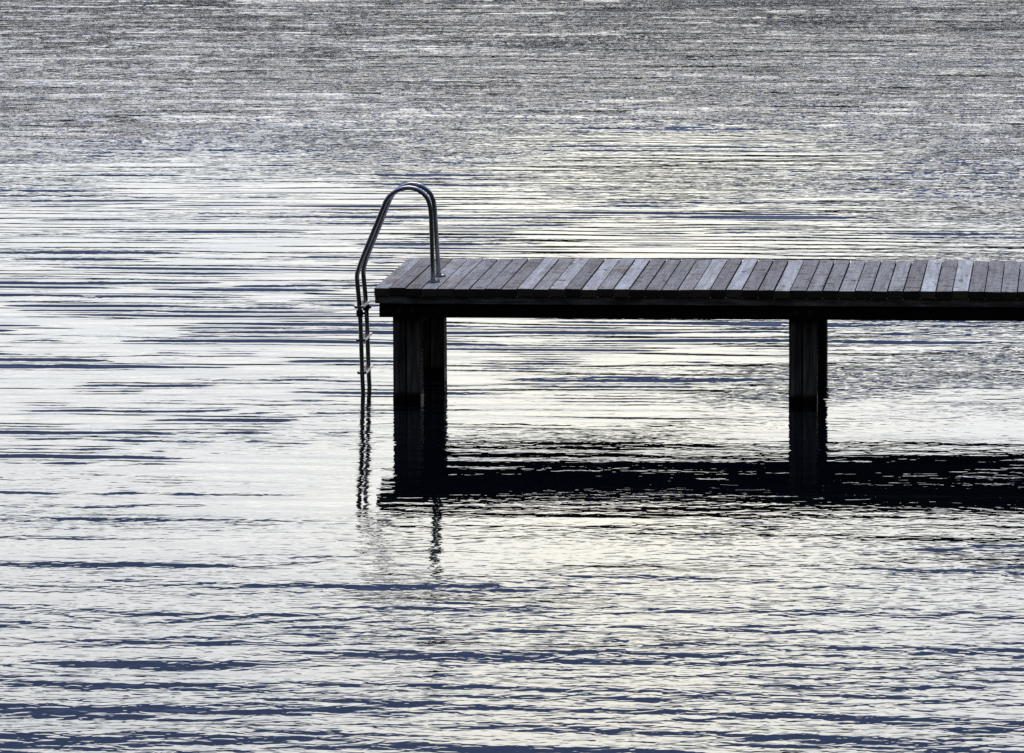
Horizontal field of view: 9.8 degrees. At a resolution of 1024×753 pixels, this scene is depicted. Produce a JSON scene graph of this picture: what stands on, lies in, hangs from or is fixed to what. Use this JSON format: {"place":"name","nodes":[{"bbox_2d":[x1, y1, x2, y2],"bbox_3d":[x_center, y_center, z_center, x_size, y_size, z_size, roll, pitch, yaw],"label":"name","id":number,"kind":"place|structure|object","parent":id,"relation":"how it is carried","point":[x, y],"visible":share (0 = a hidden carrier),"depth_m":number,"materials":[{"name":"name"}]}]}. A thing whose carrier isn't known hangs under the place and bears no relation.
{"place":"outdoors","nodes":[
{"label":"outdoors","id":0,"kind":"place"},
{"bbox_2d":[0,0,1023,752],"bbox_3d":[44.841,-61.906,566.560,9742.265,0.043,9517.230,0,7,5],"label":"water","id":1,"kind":"structure","parent":0,"point":[240,512],"depth_m":52.34,"materials":[{"name":"grey liquid"}]},
{"bbox_2d":[374,258,1023,403],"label":"pier","id":2,"kind":"structure","parent":1,"relation":"in","point":[808,299],"depth_m":52.13,"materials":[{"name":"grey wood"}]},
{"bbox_2d":[354,182,445,393],"bbox_3d":[-0.985,-0.517,52.934,0.768,2.398,0.567,0,7,5],"label":"swim ladder","id":3,"kind":"object","parent":2,"relation":"attached to","point":[359,306],"visible":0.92,"depth_m":52.77,"materials":[{"name":"silver metal"}]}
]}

